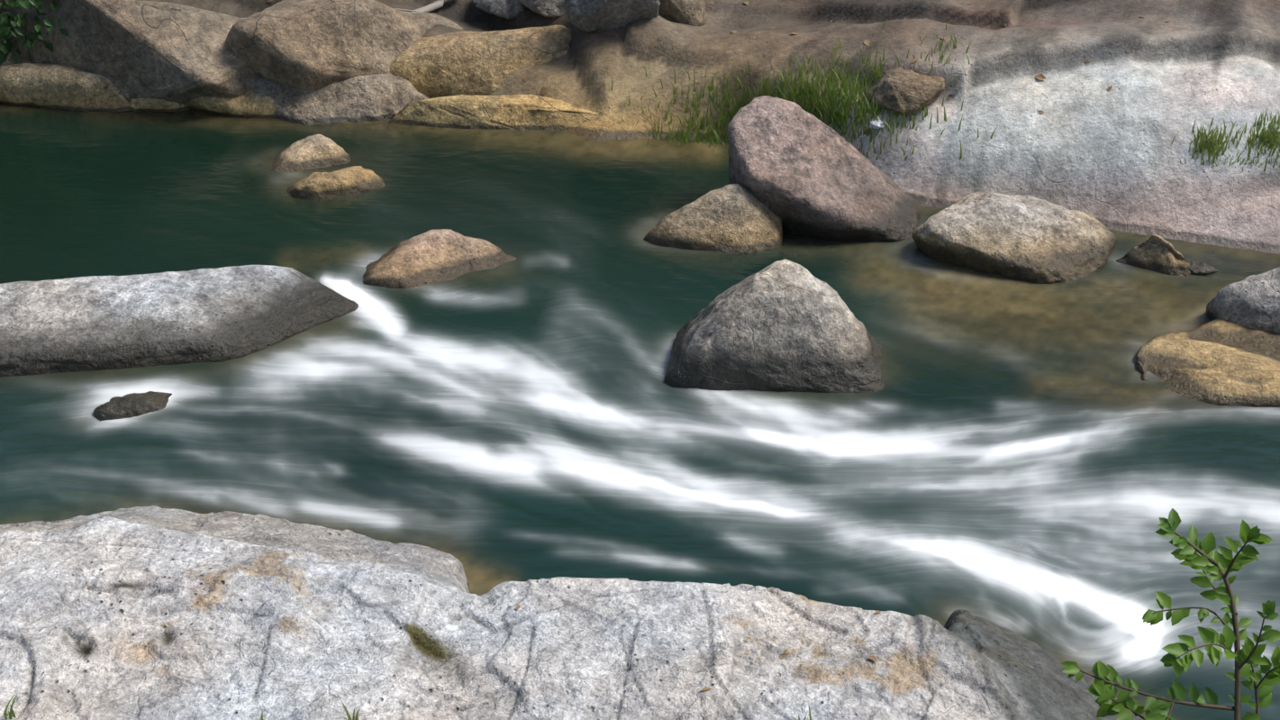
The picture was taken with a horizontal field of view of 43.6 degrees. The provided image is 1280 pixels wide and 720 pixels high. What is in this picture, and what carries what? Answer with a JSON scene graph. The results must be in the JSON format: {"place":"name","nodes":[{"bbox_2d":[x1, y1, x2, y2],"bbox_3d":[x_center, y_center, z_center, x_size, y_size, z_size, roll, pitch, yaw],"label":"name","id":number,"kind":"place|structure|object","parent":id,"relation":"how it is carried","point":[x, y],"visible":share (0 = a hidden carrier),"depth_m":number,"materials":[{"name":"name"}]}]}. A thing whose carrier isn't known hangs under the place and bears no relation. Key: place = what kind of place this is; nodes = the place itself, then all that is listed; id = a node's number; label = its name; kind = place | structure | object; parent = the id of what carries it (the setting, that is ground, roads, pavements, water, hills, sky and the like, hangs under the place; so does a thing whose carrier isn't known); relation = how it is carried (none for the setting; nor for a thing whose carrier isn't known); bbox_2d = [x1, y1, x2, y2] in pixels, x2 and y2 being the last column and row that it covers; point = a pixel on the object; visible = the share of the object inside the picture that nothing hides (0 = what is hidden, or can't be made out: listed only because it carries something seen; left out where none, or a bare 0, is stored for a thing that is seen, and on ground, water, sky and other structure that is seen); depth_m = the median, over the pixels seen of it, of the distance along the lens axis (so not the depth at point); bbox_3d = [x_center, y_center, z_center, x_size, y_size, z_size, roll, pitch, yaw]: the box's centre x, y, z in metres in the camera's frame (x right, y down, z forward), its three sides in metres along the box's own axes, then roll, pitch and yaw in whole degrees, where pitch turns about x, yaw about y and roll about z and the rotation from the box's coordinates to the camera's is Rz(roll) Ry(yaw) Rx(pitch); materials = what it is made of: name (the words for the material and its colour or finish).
{"place":"outdoors","nodes":[
{"label":"outdoors","id":0,"kind":"place"},
{"bbox_2d":[0,102,1279,719],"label":"river water","id":1,"kind":"structure","parent":0,"point":[1030,461],"depth_m":6.84,"materials":[{"name":"teal liquid"}]},
{"bbox_2d":[92,390,172,421],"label":"rock","id":2,"kind":"object","parent":1,"relation":"in","point":[130,405],"visible":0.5,"depth_m":6.81,"materials":[{"name":"grey stone"}]},
{"bbox_2d":[0,264,358,376],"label":"boulder","id":3,"kind":"object","parent":1,"relation":"in","point":[95,322],"visible":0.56,"depth_m":7.32,"materials":[{"name":"grey stone"}]},
{"bbox_2d":[272,134,350,172],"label":"boulder","id":4,"kind":"object","parent":1,"relation":"in","point":[314,151],"visible":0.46,"depth_m":9.13,"materials":[{"name":"beige stone"}]},
{"bbox_2d":[285,165,385,199],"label":"boulder","id":5,"kind":"object","parent":1,"relation":"in","point":[349,180],"visible":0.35,"depth_m":8.77,"materials":[{"name":"brown stone"}]},
{"bbox_2d":[363,228,516,288],"bbox_3d":[-1.003,-0.446,8.053,0.862,0.354,0.521,1,30,1],"label":"boulder","id":6,"kind":"object","parent":1,"relation":"in","point":[430,257],"visible":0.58,"depth_m":7.97,"materials":[{"name":"brown stone"}]},
{"bbox_2d":[644,183,782,254],"bbox_3d":[0.365,-0.587,8.382,0.759,0.694,0.500,1,30,1],"label":"boulder","id":7,"kind":"object","parent":1,"relation":"in","point":[735,218],"visible":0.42,"depth_m":8.19,"materials":[{"name":"beige stone"}]},
{"bbox_2d":[663,259,884,392],"bbox_3d":[0.649,-0.066,7.134,1.068,0.738,0.569,4,30,-1],"label":"boulder","id":8,"kind":"object","parent":1,"relation":"in","point":[784,325],"visible":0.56,"depth_m":6.95,"materials":[{"name":"grey stone"}]},
{"bbox_2d":[727,95,920,242],"bbox_3d":[0.975,-0.925,8.430,1.048,0.755,0.705,4,30,6],"label":"boulder","id":9,"kind":"object","parent":1,"relation":"in","point":[795,167],"visible":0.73,"depth_m":8.29,"materials":[{"name":"grey stone"}]},
{"bbox_2d":[911,191,1116,283],"bbox_3d":[1.902,-0.496,8.215,0.977,0.699,0.651,11,32,19],"label":"boulder","id":10,"kind":"object","parent":1,"relation":"in","point":[1032,239],"visible":0.79,"depth_m":7.97,"materials":[{"name":"grey stone"}]},
{"bbox_2d":[1116,234,1190,277],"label":"boulder","id":11,"kind":"object","parent":1,"relation":"in","point":[1157,253],"visible":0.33,"depth_m":7.96,"materials":[{"name":"stone"}]},
{"bbox_2d":[1188,261,1217,274],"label":"rock","id":12,"kind":"object","parent":1,"relation":"in","point":[1198,267],"visible":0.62,"depth_m":7.95,"materials":[{"name":"grey stone"}]},
{"bbox_2d":[1135,317,1279,407],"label":"boulder","id":13,"kind":"object","parent":1,"relation":"in","point":[1219,361],"visible":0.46,"depth_m":7.10,"materials":[{"name":"beige stone"}]},
{"bbox_2d":[1206,266,1279,334],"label":"boulder","id":14,"kind":"object","parent":1,"relation":"in","point":[1252,302],"visible":0.33,"depth_m":7.36,"materials":[{"name":"grey stone"}]},
{"label":"terrain","id":15,"kind":"structure","parent":0,"visible":0},
{"bbox_2d":[0,505,1141,719],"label":"rock","id":16,"kind":"object","parent":15,"relation":"on","point":[175,613],"visible":0.98,"depth_m":4.76,"materials":[{"name":"grey stone"}]},
{"bbox_2d":[3,693,811,719],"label":"grass","id":17,"kind":"structure","parent":16,"relation":"on","point":[11,715],"depth_m":4.38,"materials":[{"name":"green plant"}]},
{"bbox_2d":[0,0,1279,254],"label":"riverbank","id":18,"kind":"structure","parent":15,"relation":"on","point":[1088,142],"depth_m":8.80,"materials":[{"name":"grey stone"}]},
{"bbox_2d":[0,0,68,64],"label":"bush","id":19,"kind":"object","parent":18,"relation":"on","point":[7,33],"visible":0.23,"depth_m":9.81,"materials":[{"name":"green plant"}]},
{"bbox_2d":[0,63,129,111],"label":"boulder","id":20,"kind":"object","parent":18,"relation":"on","point":[55,86],"visible":0.48,"depth_m":9.84,"materials":[{"name":"brown stone"}]},
{"bbox_2d":[0,0,256,106],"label":"boulder","id":21,"kind":"object","parent":18,"relation":"on","point":[131,49],"visible":0.46,"depth_m":9.70,"materials":[{"name":"stone"}]},
{"bbox_2d":[129,97,190,112],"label":"rock","id":22,"kind":"object","parent":18,"relation":"on","point":[147,104],"visible":0.17,"depth_m":9.83,"materials":[{"name":"grey stone"}]},
{"bbox_2d":[186,90,275,118],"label":"rock","id":23,"kind":"object","parent":18,"relation":"attached to","point":[249,104],"visible":0.1,"depth_m":9.75,"materials":[{"name":"brown stone"}]},
{"bbox_2d":[250,73,428,125],"bbox_3d":[-1.915,-1.558,9.927,1.291,0.490,0.590,4,12,6],"label":"bank rock","id":24,"kind":"object","parent":18,"relation":"on","point":[371,97],"visible":0.33,"depth_m":9.74,"materials":[{"name":"grey stone"}]},
{"bbox_2d":[225,0,462,90],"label":"boulder","id":25,"kind":"object","parent":18,"relation":"on","point":[306,45],"visible":0.65,"depth_m":9.70,"materials":[{"name":"brown stone"}]},
{"bbox_2d":[394,0,453,13],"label":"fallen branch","id":26,"kind":"object","parent":18,"relation":"on","point":[434,6],"visible":0.25,"depth_m":10.32,"materials":[{"name":"beige wood"}]},
{"bbox_2d":[390,25,571,98],"bbox_3d":[-0.618,-1.784,10.123,1.964,0.620,0.645,1,30,1],"label":"boulder","id":27,"kind":"object","parent":18,"relation":"attached to","point":[470,63],"visible":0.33,"depth_m":9.88,"materials":[{"name":"brown stone"}]},
{"bbox_2d":[387,94,598,130],"bbox_3d":[-0.749,-1.386,9.830,1.746,0.494,0.521,4,12,7],"label":"boulder","id":28,"kind":"object","parent":18,"relation":"attached to","point":[522,112],"visible":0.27,"depth_m":9.60,"materials":[{"name":"beige stone"}]},
{"bbox_2d":[472,0,526,19],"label":"rock","id":29,"kind":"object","parent":18,"relation":"on","point":[509,9],"depth_m":10.30,"materials":[{"name":"grey stone"}]},
{"bbox_2d":[517,0,566,18],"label":"rock","id":30,"kind":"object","parent":18,"relation":"on","point":[550,8],"depth_m":10.09,"materials":[{"name":"grey stone"}]},
{"bbox_2d":[563,0,660,33],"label":"boulder","id":31,"kind":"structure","parent":18,"relation":"on","point":[587,16],"depth_m":9.72,"materials":[{"name":"grey stone"}]},
{"bbox_2d":[88,0,1270,690],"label":"dead leaves","id":32,"kind":"object","parent":18,"relation":"on","point":[869,132],"visible":0.62,"depth_m":8.91,"materials":[{"name":"brown plant"}]},
{"bbox_2d":[658,0,708,26],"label":"rock","id":33,"kind":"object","parent":18,"relation":"on","point":[693,13],"depth_m":9.95,"materials":[{"name":"beige stone"}]},
{"bbox_2d":[601,18,997,160],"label":"bank grass","id":34,"kind":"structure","parent":18,"relation":"on","point":[823,107],"depth_m":9.08,"materials":[{"name":"green plant"}]},
{"bbox_2d":[869,116,883,128],"bbox_3d":[1.314,-1.320,8.873,0.090,0.061,0.069,1,30,1],"label":"litter bag","id":35,"kind":"object","parent":18,"relation":"on","point":[875,124],"visible":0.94,"depth_m":8.86,"materials":[{"name":"grey plastic"}]},
{"bbox_2d":[864,67,944,115],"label":"bank rock","id":36,"kind":"object","parent":18,"relation":"on","point":[898,90],"visible":0.79,"depth_m":8.83,"materials":[{"name":"brown stone"}]},
{"bbox_2d":[1171,108,1279,172],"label":"bank grass","id":37,"kind":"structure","parent":18,"relation":"on","point":[1274,140],"depth_m":8.31,"materials":[{"name":"green plant"}]},
{"bbox_2d":[1061,508,1279,719],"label":"shrub","id":38,"kind":"object","parent":15,"relation":"on","point":[1193,552],"visible":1,"depth_m":2.74,"materials":[{"name":"green plant"}]}
]}

